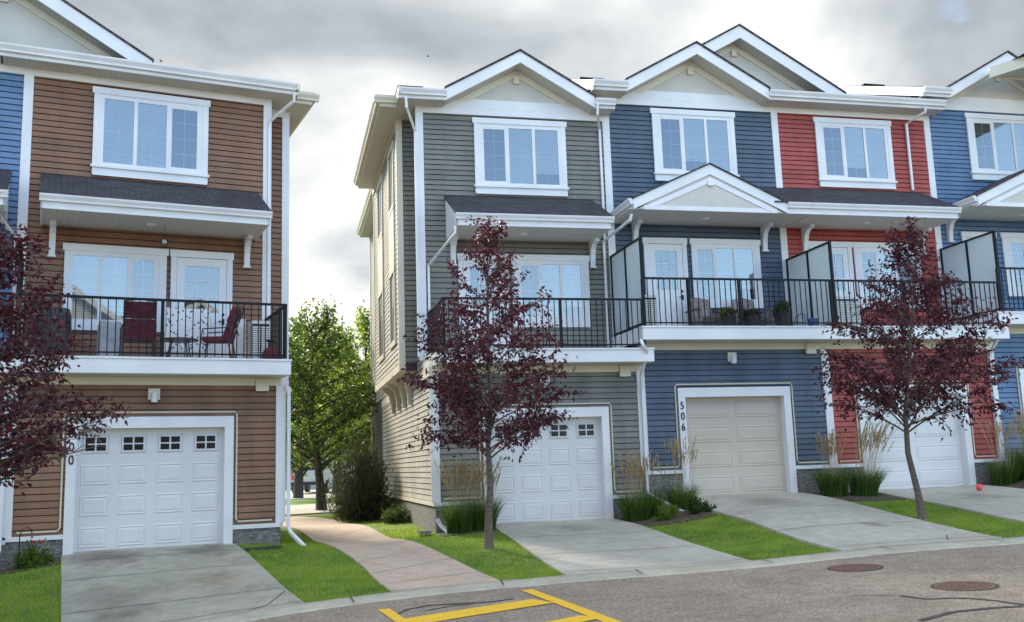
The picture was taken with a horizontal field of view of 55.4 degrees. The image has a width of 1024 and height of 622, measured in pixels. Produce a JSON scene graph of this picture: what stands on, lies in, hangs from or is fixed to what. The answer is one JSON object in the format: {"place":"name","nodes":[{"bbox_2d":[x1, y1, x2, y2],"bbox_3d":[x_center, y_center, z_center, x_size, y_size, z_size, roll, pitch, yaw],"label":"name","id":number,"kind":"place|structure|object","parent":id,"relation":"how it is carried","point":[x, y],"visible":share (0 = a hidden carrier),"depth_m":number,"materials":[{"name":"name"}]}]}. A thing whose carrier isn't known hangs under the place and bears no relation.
{"place":"outdoors","nodes":[
{"label":"outdoors","id":0,"kind":"place"},
{"bbox_2d":[33,307,71,354],"bbox_3d":[-8.204,0.421,17.434,0.649,1.000,0.518,2,-10,-25],"label":"covered grill","id":1,"kind":"object","parent":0,"point":[62,316],"visible":0.35,"depth_m":17.26,"materials":[{"name":"black fabric"}]},
{"bbox_2d":[61,543,304,621],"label":"driveway","id":2,"kind":"structure","parent":0,"point":[102,592],"depth_m":13.75,"materials":[{"name":"concrete"}]},
{"bbox_2d":[262,339,279,358],"bbox_3d":[-4.528,0.744,18.318,0.340,0.400,0.340,2,-10,-25],"label":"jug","id":3,"kind":"object","parent":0,"point":[269,349],"visible":0.75,"depth_m":18.22,"materials":[{"name":"red ceramic"}]},
{"bbox_2d":[285,503,337,515],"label":"pavement","id":4,"kind":"structure","parent":0,"point":[307,509],"depth_m":33.01,"materials":[{"name":"concrete"}]},
{"bbox_2d":[285,488,347,499],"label":"back road","id":5,"kind":"structure","parent":0,"point":[311,494],"depth_m":53.45,"materials":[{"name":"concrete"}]},
{"bbox_2d":[291,462,332,492],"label":"pickup truck","id":6,"kind":"object","parent":5,"relation":"on","point":[309,480],"visible":0.5,"depth_m":57.75,"materials":[{"name":"grey paint"}]},
{"bbox_2d":[283,517,499,591],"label":"path","id":7,"kind":"structure","parent":0,"point":[340,536],"depth_m":15.70,"materials":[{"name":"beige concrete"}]},
{"bbox_2d":[0,489,1023,621],"bbox_3d":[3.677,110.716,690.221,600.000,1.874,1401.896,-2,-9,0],"label":"lawn","id":8,"kind":"structure","parent":0,"point":[283,533],"depth_m":15.65,"materials":[{"name":"green plant"}]},
{"bbox_2d":[0,556,59,574],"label":"soil bed","id":9,"kind":"object","parent":8,"relation":"on","point":[4,571],"visible":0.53,"depth_m":15.72,"materials":[{"name":"soil"}]},
{"bbox_2d":[18,527,32,566],"bbox_3d":[-7.880,3.881,15.807,0.208,0.768,0.040,2,-10,-25],"label":"garden hook","id":10,"kind":"object","parent":9,"relation":"on","point":[19,541],"visible":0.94,"depth_m":15.79,"materials":[{"name":"black metal"}]},
{"bbox_2d":[9,539,54,569],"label":"round shrub","id":11,"kind":"object","parent":9,"relation":"on","point":[24,561],"visible":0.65,"depth_m":15.82,"materials":[{"name":"green plant"}]},
{"bbox_2d":[31,538,46,560],"bbox_3d":[-7.718,3.970,15.822,0.269,0.550,0.172,-4,-9,12],"label":"flower cluster","id":12,"kind":"object","parent":9,"relation":"on","point":[39,543],"visible":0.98,"depth_m":15.87,"materials":[{"name":"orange plant"}]},
{"bbox_2d":[0,192,131,509],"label":"tree","id":13,"kind":"object","parent":8,"relation":"on","point":[28,451],"visible":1,"depth_m":12.00,"materials":[{"name":"purple plant"}]},
{"bbox_2d":[0,0,153,569],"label":"townhouse","id":14,"kind":"structure","parent":8,"relation":"on","point":[65,25],"depth_m":20.62,"materials":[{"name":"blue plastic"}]},
{"bbox_2d":[1,42,319,568],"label":"townhouse","id":15,"kind":"structure","parent":8,"relation":"on","point":[125,164],"depth_m":18.46,"materials":[{"name":"brown plastic"}]},
{"bbox_2d":[96,320,121,355],"bbox_3d":[-7.444,0.586,18.055,0.476,0.820,0.432,2,-10,-25],"label":"covered box","id":16,"kind":"object","parent":15,"relation":"on","point":[103,335],"visible":0.55,"depth_m":17.89,"materials":[{"name":"grey fabric"}]},
{"bbox_2d":[62,243,168,331],"bbox_3d":[-7.642,-0.437,18.813,1.910,1.660,0.055,2,-10,-25],"label":"window","id":17,"kind":"structure","parent":15,"relation":"in","point":[94,270],"depth_m":18.79,"materials":[{"name":"clear glass"}]},
{"bbox_2d":[119,300,156,356],"bbox_3d":[-6.764,0.370,17.670,0.588,1.086,0.763,2,-10,-25],"label":"patio chair","id":18,"kind":"object","parent":15,"relation":"on","point":[143,321],"visible":0.66,"depth_m":17.51,"materials":[{"name":"red fabric"}]},
{"bbox_2d":[73,427,222,552],"bbox_3d":[-6.446,3.179,17.402,2.520,2.160,0.080,2,-10,-25],"label":"garage door","id":19,"kind":"structure","parent":15,"relation":"in","point":[144,487],"depth_m":17.37,"materials":[{"name":"white metal"}]},
{"bbox_2d":[90,86,210,184],"bbox_3d":[-7.208,-3.497,19.542,2.240,1.800,0.085,2,-10,-25],"label":"window","id":20,"kind":"structure","parent":15,"relation":"in","point":[137,135],"depth_m":19.54,"materials":[{"name":"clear glass"}]},
{"bbox_2d":[160,231,168,246],"bbox_3d":[-6.637,-1.435,18.633,0.166,0.453,0.166,-10,-12,41],"label":"hanging ornament","id":21,"kind":"object","parent":15,"relation":"hanging from","point":[164,241],"visible":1,"depth_m":18.59,"materials":[{"name":"grey glass"}]},
{"bbox_2d":[159,337,198,357],"bbox_3d":[-6.190,0.750,18.130,0.700,0.442,0.700,2,-10,-25],"label":"patio table","id":22,"kind":"object","parent":15,"relation":"on","point":[180,340],"visible":0.69,"depth_m":18.06,"materials":[{"name":"grey metal"}]},
{"bbox_2d":[164,307,211,357],"bbox_3d":[-6.234,0.495,18.778,0.864,1.147,0.050,2,-10,-26],"label":"folding screen","id":23,"kind":"object","parent":15,"relation":"on","point":[181,323],"visible":0.59,"depth_m":18.80,"materials":[{"name":"fabric"}]},
{"bbox_2d":[175,257,226,357],"bbox_3d":[-6.178,0.045,19.413,0.960,2.220,0.101,2,-10,-25],"label":"door","id":24,"kind":"structure","parent":15,"relation":"in","point":[197,279],"depth_m":19.52,"materials":[{"name":"white glass"}]},
{"bbox_2d":[198,306,243,357],"bbox_3d":[-5.478,0.450,18.446,0.763,1.086,0.588,-1,-9,-7],"label":"patio chair","id":25,"kind":"object","parent":15,"relation":"on","point":[233,317],"visible":0.67,"depth_m":18.29,"materials":[{"name":"red"}]},
{"bbox_2d":[234,319,245,357],"bbox_3d":[-5.298,0.608,18.992,0.220,0.930,0.120,2,-10,-25],"label":"leaning board","id":26,"kind":"object","parent":15,"relation":"on","point":[240,337],"visible":0.43,"depth_m":19.00,"materials":[{"name":"grey"}]},
{"bbox_2d":[248,321,269,358],"bbox_3d":[-4.898,0.625,18.896,0.360,0.840,0.310,2,-10,-25],"label":"air conditioner","id":27,"kind":"object","parent":15,"relation":"on","point":[255,337],"visible":0.66,"depth_m":18.78,"materials":[{"name":"grey metal"}]},
{"bbox_2d":[244,545,281,550],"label":"soil bed","id":28,"kind":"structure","parent":8,"relation":"on","point":[265,547],"depth_m":16.91,"materials":[{"name":"grey"}]},
{"bbox_2d":[285,421,303,488],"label":"house","id":29,"kind":"structure","parent":8,"relation":"on","point":[290,476],"depth_m":76.96,"materials":[{"name":"beige"}]},
{"bbox_2d":[286,303,347,497],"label":"tree","id":30,"kind":"object","parent":8,"relation":"on","point":[298,490],"visible":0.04,"depth_m":49.25,"materials":[{"name":"green plant"}]},
{"bbox_2d":[286,319,370,493],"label":"tree","id":31,"kind":"object","parent":8,"relation":"on","point":[332,467],"visible":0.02,"depth_m":55.32,"materials":[{"name":"green plant"}]},
{"bbox_2d":[291,299,370,467],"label":"tree","id":32,"kind":"object","parent":8,"relation":"on","point":[363,325],"visible":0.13,"depth_m":41.69,"materials":[{"name":"green plant"}]},
{"bbox_2d":[305,398,356,489],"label":"house","id":33,"kind":"structure","parent":8,"relation":"on","point":[313,487],"depth_m":70.97,"materials":[{"name":"grey"}]},
{"bbox_2d":[286,294,377,509],"bbox_3d":[-6.756,3.081,33.419,6.189,7.497,6.655,-2,-9,0],"label":"tree","id":34,"kind":"object","parent":8,"relation":"on","point":[304,409],"visible":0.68,"depth_m":32.96,"materials":[{"name":"green plant"}]},
{"bbox_2d":[320,429,395,521],"bbox_3d":[-4.090,4.467,26.530,2.221,2.576,2.358,-3,-9,9],"label":"evergreen shrub","id":35,"kind":"object","parent":8,"relation":"on","point":[360,498],"visible":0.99,"depth_m":26.19,"materials":[{"name":"green plant"}]},
{"bbox_2d":[381,502,410,524],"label":"evergreen shrub","id":36,"kind":"object","parent":8,"relation":"on","point":[399,515],"visible":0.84,"depth_m":23.24,"materials":[{"name":"green plant"}]},
{"bbox_2d":[437,529,498,536],"bbox_3d":[-0.862,4.325,18.997,1.060,0.204,0.880,0,-9,-13],"label":"soil bed","id":37,"kind":"object","parent":8,"relation":"on","point":[444,534],"visible":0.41,"depth_m":18.64,"materials":[{"name":"brown soil"}]},
{"bbox_2d":[433,459,484,533],"bbox_3d":[-1.050,3.587,18.979,1.063,1.460,1.127,-8,-11,35],"label":"grass clump","id":38,"kind":"object","parent":37,"relation":"on","point":[456,520],"visible":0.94,"depth_m":18.85,"materials":[{"name":"green plant"}]},
{"bbox_2d":[454,455,507,530],"bbox_3d":[-0.570,3.557,19.113,1.181,1.468,1.104,0,-9,-13],"label":"grass clump","id":39,"kind":"object","parent":37,"relation":"on","point":[479,525],"visible":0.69,"depth_m":18.96,"materials":[{"name":"beige"}]},
{"bbox_2d":[392,215,586,548],"bbox_3d":[-0.391,1.109,16.909,3.134,5.914,3.381,3,-10,-28],"label":"tree","id":40,"kind":"object","parent":8,"relation":"on","point":[454,392],"visible":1,"depth_m":16.71,"materials":[{"name":"purple plant"}]},
{"bbox_2d":[353,49,683,533],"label":"townhouse","id":41,"kind":"structure","parent":8,"relation":"on","point":[514,140],"depth_m":22.06,"materials":[{"name":"plastic"}]},
{"bbox_2d":[376,174,383,245],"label":"window","id":42,"kind":"structure","parent":41,"relation":"in","point":[379,190],"depth_m":26.63,"materials":[{"name":"white glass"}]},
{"bbox_2d":[378,286,384,363],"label":"window","id":43,"kind":"structure","parent":41,"relation":"in","point":[381,342],"depth_m":26.17,"materials":[{"name":"white glass"}]},
{"bbox_2d":[387,141,394,219],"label":"window","id":44,"kind":"structure","parent":41,"relation":"in","point":[390,156],"depth_m":23.96,"materials":[{"name":"white glass"}]},
{"bbox_2d":[389,264,396,349],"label":"window","id":45,"kind":"structure","parent":41,"relation":"in","point":[392,282],"depth_m":23.53,"materials":[{"name":"white glass"}]},
{"bbox_2d":[463,260,505,347],"bbox_3d":[-0.598,-0.039,21.644,0.920,2.220,0.101,0,-9,-13],"label":"door","id":46,"kind":"structure","parent":41,"relation":"in","point":[473,275],"depth_m":21.72,"materials":[{"name":"white glass"}]},
{"bbox_2d":[472,117,569,196],"bbox_3d":[0.209,-3.538,22.425,2.240,1.800,0.085,0,-9,-13],"label":"window","id":47,"kind":"structure","parent":41,"relation":"in","point":[512,156],"depth_m":22.44,"materials":[{"name":"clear glass"}]},
{"bbox_2d":[491,417,603,523],"bbox_3d":[0.701,3.299,20.160,2.430,2.160,0.080,0,-9,-13],"label":"garage door","id":48,"kind":"structure","parent":41,"relation":"in","point":[560,477],"depth_m":20.16,"materials":[{"name":"white metal"}]},
{"bbox_2d":[511,254,590,326],"bbox_3d":[0.892,-0.454,22.088,1.880,1.660,0.055,0,-9,-13],"label":"window","id":49,"kind":"structure","parent":41,"relation":"in","point":[567,276],"depth_m":22.13,"materials":[{"name":"white glass"}]},
{"bbox_2d":[618,507,716,526],"bbox_3d":[3.037,4.101,19.464,1.479,0.444,1.882,0,-9,-11],"label":"soil bed","id":50,"kind":"object","parent":8,"relation":"on","point":[685,516],"visible":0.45,"depth_m":18.94,"materials":[{"name":"brown soil"}]},
{"bbox_2d":[610,449,658,521],"bbox_3d":[2.481,3.523,19.767,1.053,1.465,1.056,0,-9,-13],"label":"grass clump","id":51,"kind":"object","parent":50,"relation":"on","point":[631,511],"visible":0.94,"depth_m":19.58,"materials":[{"name":"green plant"}]},
{"bbox_2d":[628,454,669,517],"bbox_3d":[2.776,3.579,19.995,1.115,1.337,1.064,0,-9,-13],"label":"grass clump","id":52,"kind":"object","parent":50,"relation":"on","point":[653,510],"visible":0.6,"depth_m":19.88,"materials":[{"name":"beige"}]},
{"bbox_2d":[651,500,679,520],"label":"round shrub","id":53,"kind":"object","parent":50,"relation":"on","point":[665,514],"visible":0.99,"depth_m":19.10,"materials":[{"name":"green plant"}]},
{"bbox_2d":[662,436,705,509],"bbox_3d":[3.509,3.318,20.158,1.039,1.543,0.968,0,-9,-13],"label":"grass clump","id":54,"kind":"object","parent":50,"relation":"on","point":[678,498],"visible":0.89,"depth_m":20.04,"materials":[{"name":"beige"}]},
{"bbox_2d":[686,496,716,513],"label":"round shrub","id":55,"kind":"object","parent":50,"relation":"on","point":[698,506],"visible":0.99,"depth_m":19.23,"materials":[{"name":"green plant"}]},
{"bbox_2d":[571,23,846,508],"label":"townhouse","id":56,"kind":"structure","parent":8,"relation":"on","point":[696,199],"depth_m":22.17,"materials":[{"name":"blue plastic"}]},
{"bbox_2d":[639,295,657,326],"bbox_3d":[2.986,0.063,21.409,0.340,0.800,0.310,0,-9,-13],"label":"air conditioner","id":57,"kind":"object","parent":56,"relation":"on","point":[651,309],"visible":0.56,"depth_m":21.28,"materials":[{"name":"grey"}]},
{"bbox_2d":[648,244,686,325],"bbox_3d":[3.636,-0.476,22.716,0.840,2.220,0.101,0,-9,-13],"label":"door","id":58,"kind":"structure","parent":56,"relation":"in","point":[665,260],"depth_m":22.78,"materials":[{"name":"white glass"}]},
{"bbox_2d":[649,108,739,180],"bbox_3d":[4.409,-3.975,23.487,2.200,1.800,0.085,0,-9,-13],"label":"window","id":59,"kind":"structure","parent":56,"relation":"in","point":[684,141],"depth_m":23.52,"materials":[{"name":"white glass"}]},
{"bbox_2d":[684,298,729,325],"bbox_3d":[4.386,0.074,22.096,0.790,0.900,0.840,0,-9,-13],"label":"wooden armchair","id":60,"kind":"object","parent":56,"relation":"on","point":[696,313],"visible":0.59,"depth_m":22.26,"materials":[{"name":"grey wood"}]},
{"bbox_2d":[689,238,763,307],"bbox_3d":[5.106,-0.891,23.153,1.830,1.660,0.055,0,-9,-13],"label":"window","id":61,"kind":"structure","parent":56,"relation":"in","point":[710,258],"depth_m":23.18,"materials":[{"name":"white glass"}]},
{"bbox_2d":[718,306,738,325],"bbox_3d":[4.719,0.129,21.290,0.475,0.518,0.490,0,-9,-13],"label":"planter","id":62,"kind":"object","parent":56,"relation":"on","point":[729,314],"visible":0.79,"depth_m":21.16,"materials":[{"name":"black"}]},
{"bbox_2d":[685,396,786,495],"bbox_3d":[4.833,2.951,21.198,2.360,2.160,0.067,0,-9,-13],"label":"garage door","id":63,"kind":"structure","parent":56,"relation":"in","point":[739,440],"depth_m":21.18,"materials":[{"name":"beige metal"}]},
{"bbox_2d":[742,308,762,325],"bbox_3d":[5.241,0.155,21.402,0.510,0.467,0.506,-8,-11,33],"label":"planter","id":64,"kind":"object","parent":56,"relation":"on","point":[751,315],"visible":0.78,"depth_m":21.26,"materials":[{"name":"black plastic"}]},
{"bbox_2d":[732,298,773,325],"bbox_3d":[5.457,0.079,22.347,0.790,0.900,0.840,0,-9,-13],"label":"wooden armchair","id":65,"kind":"object","parent":56,"relation":"on","point":[750,303],"visible":0.32,"depth_m":22.55,"materials":[{"name":"grey wood"}]},
{"bbox_2d":[771,299,792,325],"bbox_3d":[5.995,0.055,21.577,0.501,0.671,0.514,0,-9,-13],"label":"planter","id":66,"kind":"object","parent":56,"relation":"on","point":[783,312],"visible":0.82,"depth_m":21.46,"materials":[{"name":"black"}]},
{"bbox_2d":[808,318,817,325],"bbox_3d":[6.737,0.289,21.833,0.190,0.240,0.180,0,-9,-13],"label":"blue bin","id":67,"kind":"object","parent":56,"relation":"on","point":[811,319],"visible":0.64,"depth_m":21.77,"materials":[{"name":"blue plastic"}]},
{"bbox_2d":[810,492,905,501],"bbox_3d":[7.199,3.963,20.615,1.479,0.231,1.581,0,-9,-11],"label":"soil bed","id":68,"kind":"object","parent":8,"relation":"on","point":[850,497],"visible":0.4,"depth_m":20.14,"materials":[{"name":"soil"}]},
{"bbox_2d":[805,429,855,496],"bbox_3d":[6.827,3.232,20.852,1.137,1.458,1.143,0,-9,-13],"label":"grass clump","id":69,"kind":"object","parent":68,"relation":"on","point":[829,485],"visible":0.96,"depth_m":20.69,"materials":[{"name":"green plant"}]},
{"bbox_2d":[845,420,902,496],"bbox_3d":[7.733,3.142,20.894,1.316,1.619,1.095,0,-9,-13],"label":"grass clump","id":70,"kind":"object","parent":68,"relation":"on","point":[868,484],"visible":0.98,"depth_m":20.77,"materials":[{"name":"green plant"}]},
{"bbox_2d":[770,90,1009,491],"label":"townhouse","id":71,"kind":"structure","parent":8,"relation":"on","point":[853,168],"depth_m":23.66,"materials":[{"name":"red plastic"}]},
{"bbox_2d":[832,248,851,296],"bbox_3d":[7.837,-0.459,23.700,0.920,2.220,0.101,0,-9,-13],"label":"door","id":72,"kind":"structure","parent":71,"relation":"in","point":[839,255],"depth_m":23.88,"materials":[{"name":"white glass"}]},
{"bbox_2d":[836,296,860,325],"bbox_3d":[7.584,0.075,22.385,0.740,0.780,0.310,0,-9,-13],"label":"air conditioner","id":73,"kind":"object","parent":71,"relation":"on","point":[842,307],"visible":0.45,"depth_m":22.27,"materials":[{"name":"grey metal"}]},
{"bbox_2d":[812,117,897,189],"bbox_3d":[8.620,-3.958,24.476,2.190,1.800,0.085,0,-9,-13],"label":"window","id":74,"kind":"structure","parent":71,"relation":"in","point":[851,153],"depth_m":24.49,"materials":[{"name":"white glass"}]},
{"bbox_2d":[852,242,924,308],"bbox_3d":[9.335,-0.873,24.148,1.910,1.660,0.055,0,-9,-13],"label":"window","id":75,"kind":"structure","parent":71,"relation":"in","point":[862,251],"depth_m":24.10,"materials":[{"name":"white glass"}]},
{"bbox_2d":[864,394,964,488],"bbox_3d":[9.107,2.979,22.200,2.540,2.160,0.067,0,-9,-13],"label":"garage door","id":76,"kind":"structure","parent":71,"relation":"in","point":[938,463],"depth_m":22.18,"materials":[{"name":"white metal"}]},
{"bbox_2d":[806,215,1023,519],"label":"tree","id":77,"kind":"object","parent":8,"relation":"on","point":[885,399],"visible":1,"depth_m":17.85,"materials":[{"name":"purple plant"}]},
{"bbox_2d":[837,50,1023,466],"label":"townhouse","id":78,"kind":"structure","parent":8,"relation":"on","point":[974,136],"depth_m":25.03,"materials":[{"name":"blue plastic"}]},
{"bbox_2d":[964,113,1023,180],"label":"window","id":79,"kind":"structure","parent":78,"relation":"in","point":[995,141],"depth_m":25.51,"materials":[{"name":"white glass"}]},
{"bbox_2d":[999,232,1023,296],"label":"window","id":80,"kind":"structure","parent":78,"relation":"in","point":[1012,243],"depth_m":25.06,"materials":[{"name":"white glass"}]},
{"bbox_2d":[981,479,1023,488],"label":"soil bed","id":81,"kind":"object","parent":8,"relation":"on","point":[1019,484],"visible":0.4,"depth_m":21.55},
{"bbox_2d":[979,420,1022,484],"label":"grass clump","id":82,"kind":"object","parent":81,"relation":"on","point":[1002,474],"visible":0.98,"depth_m":21.80,"materials":[{"name":"green plant"}]},
{"bbox_2d":[1002,409,1023,478],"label":"grass clump","id":83,"kind":"object","parent":81,"relation":"on","point":[1017,456],"visible":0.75,"depth_m":22.19,"materials":[{"name":"green plant"}]},
{"bbox_2d":[988,53,1023,79],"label":"townhouse","id":84,"kind":"structure","parent":8,"relation":"on","point":[1013,69],"depth_m":24.70,"materials":[{"name":"beige plastic"}]},
{"bbox_2d":[66,0,1023,585],"label":"sky","id":85,"kind":"structure","parent":0,"point":[347,53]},
{"bbox_2d":[496,518,750,574],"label":"driveway","id":86,"kind":"structure","parent":0,"point":[547,543],"depth_m":16.18,"materials":[{"name":"concrete"}]},
{"bbox_2d":[246,544,1023,621],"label":"street","id":87,"kind":"structure","parent":0,"point":[817,591],"depth_m":11.39,"materials":[{"name":"grey asphalt"}]},
{"bbox_2d":[378,589,620,621],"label":"road marking","id":88,"kind":"object","parent":87,"relation":"on","point":[396,617],"visible":1,"depth_m":11.00,"materials":[{"name":"yellow paint"}]},
{"bbox_2d":[186,536,1023,621],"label":"curb","id":89,"kind":"structure","parent":87,"relation":"on","point":[291,609],"depth_m":13.39,"materials":[{"name":"concrete"}]},
{"bbox_2d":[397,595,1023,620],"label":"tar seam","id":90,"kind":"object","parent":87,"relation":"on","point":[938,615],"visible":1,"depth_m":9.87,"materials":[{"name":"black asphalt"}]},
{"bbox_2d":[827,564,883,571],"bbox_3d":[4.587,3.426,13.040,0.720,0.010,0.720,-2,-8,-14],"label":"manhole cover","id":91,"kind":"object","parent":87,"relation":"on","point":[854,567],"visible":1,"depth_m":12.99,"materials":[{"name":"metal"}]},
{"bbox_2d":[930,581,998,590],"bbox_3d":[5.119,3.109,11.043,0.720,0.013,0.720,-2,-8,-14],"label":"manhole cover","id":92,"kind":"object","parent":87,"relation":"on","point":[964,586],"visible":1,"depth_m":11.01,"materials":[{"name":"metal"}]},
{"bbox_2d":[696,492,1001,560],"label":"driveway","id":93,"kind":"structure","parent":0,"point":[844,533],"depth_m":17.09,"materials":[{"name":"concrete"}]},
{"bbox_2d":[878,484,1023,522],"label":"driveway","id":94,"kind":"structure","parent":0,"point":[1004,505],"depth_m":19.73,"materials":[{"name":"concrete"}]},
{"bbox_2d":[976,484,982,490],"bbox_3d":[10.109,3.812,21.103,0.146,0.146,0.146,0,-9,-13],"label":"ball","id":95,"kind":"object","parent":94,"relation":"on","point":[979,487],"visible":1,"depth_m":21.05,"materials":[{"name":"red plastic"}]},
{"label":"driveway","id":96,"kind":"structure","parent":0,"visible":0},
{"bbox_2d":[63,495,1021,621],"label":"concrete joint","id":97,"kind":"object","parent":96,"relation":"on","point":[500,580],"visible":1,"depth_m":14.47,"materials":[{"name":"grey concrete"}]}
]}

